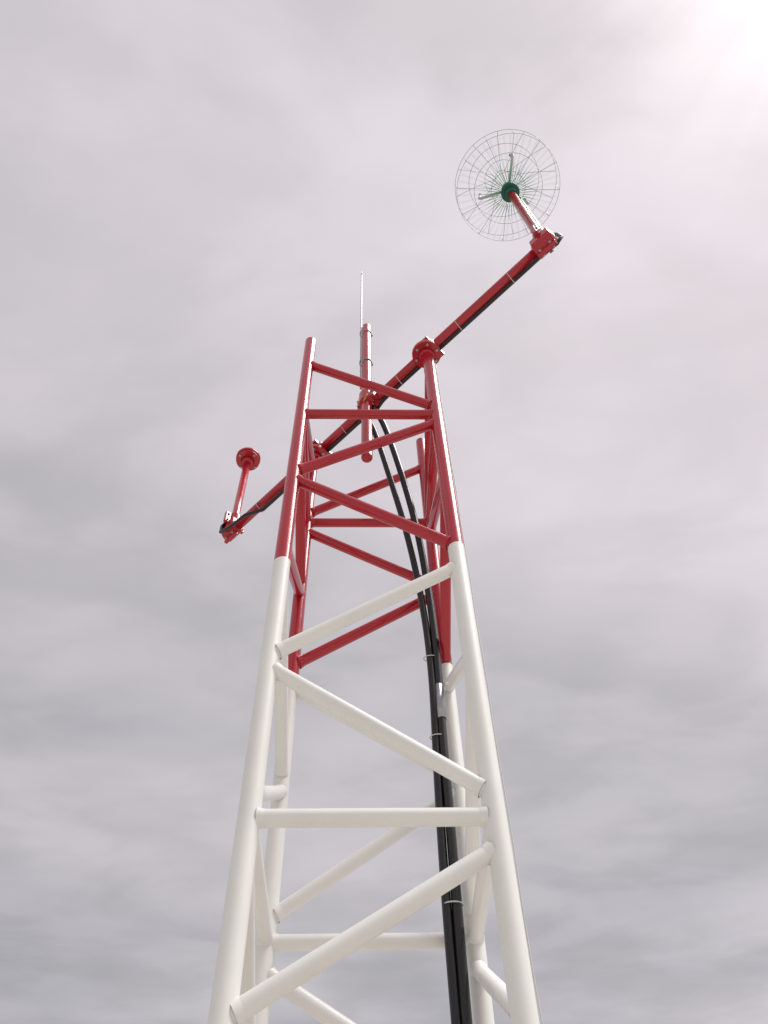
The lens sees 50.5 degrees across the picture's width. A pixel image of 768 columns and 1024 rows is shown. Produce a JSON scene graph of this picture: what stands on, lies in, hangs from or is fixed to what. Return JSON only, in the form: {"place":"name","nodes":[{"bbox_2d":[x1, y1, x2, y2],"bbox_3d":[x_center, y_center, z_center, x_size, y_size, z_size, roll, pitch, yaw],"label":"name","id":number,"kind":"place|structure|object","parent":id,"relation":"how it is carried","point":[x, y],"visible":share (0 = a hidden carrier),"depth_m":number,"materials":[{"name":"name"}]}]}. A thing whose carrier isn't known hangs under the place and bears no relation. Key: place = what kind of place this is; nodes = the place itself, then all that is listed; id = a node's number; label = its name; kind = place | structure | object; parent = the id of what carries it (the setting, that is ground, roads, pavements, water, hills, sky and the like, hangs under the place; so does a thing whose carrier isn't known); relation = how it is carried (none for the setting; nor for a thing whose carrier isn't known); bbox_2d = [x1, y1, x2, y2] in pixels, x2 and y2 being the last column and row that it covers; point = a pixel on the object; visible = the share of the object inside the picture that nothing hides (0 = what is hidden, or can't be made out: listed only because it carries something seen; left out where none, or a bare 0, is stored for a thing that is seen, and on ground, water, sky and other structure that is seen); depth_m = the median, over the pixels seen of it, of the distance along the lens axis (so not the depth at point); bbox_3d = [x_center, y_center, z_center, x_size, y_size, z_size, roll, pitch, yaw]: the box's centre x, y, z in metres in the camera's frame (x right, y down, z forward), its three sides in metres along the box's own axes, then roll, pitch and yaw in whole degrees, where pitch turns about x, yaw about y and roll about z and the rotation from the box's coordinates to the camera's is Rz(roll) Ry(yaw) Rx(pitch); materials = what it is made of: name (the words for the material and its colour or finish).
{"place":"outdoors","nodes":[
{"label":"outdoors","id":0,"kind":"place"},
{"bbox_2d":[0,0,767,1023],"label":"sky","id":1,"kind":"structure","parent":0,"point":[193,193],"materials":[{"name":"grey"}]},
{"label":"ground","id":2,"kind":"structure","parent":0,"visible":0},
{"bbox_2d":[207,337,539,1023],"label":"lattice tower","id":3,"kind":"structure","parent":2,"relation":"on","point":[251,984],"depth_m":2.67,"materials":[{"name":"metal"}]},
{"bbox_2d":[219,191,562,543],"bbox_3d":[-0.100,-1.143,5.662,0.202,2.980,2.927,38,-63,-25],"label":"antenna mounting arm","id":4,"kind":"object","parent":3,"relation":"attached to","point":[544,242],"visible":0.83,"depth_m":4.92,"materials":[{"name":"red paint"}]},
{"bbox_2d":[455,129,559,240],"bbox_3d":[0.831,-2.203,5.509,0.693,0.458,0.693,0,-54,-1],"label":"wire disc antenna","id":5,"kind":"object","parent":4,"relation":"attached to","point":[508,186],"visible":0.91,"depth_m":5.43,"materials":[{"name":"metal"}]},
{"bbox_2d":[372,406,472,1023],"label":"feeder cables","id":6,"kind":"object","parent":3,"relation":"attached to","point":[456,964],"visible":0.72,"depth_m":3.18,"materials":[{"name":"black rubber"}]},
{"bbox_2d":[435,363,542,1023],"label":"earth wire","id":7,"kind":"object","parent":3,"relation":"attached to","point":[496,741],"visible":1,"depth_m":2.43,"materials":[{"name":"grey metal"}]}
]}

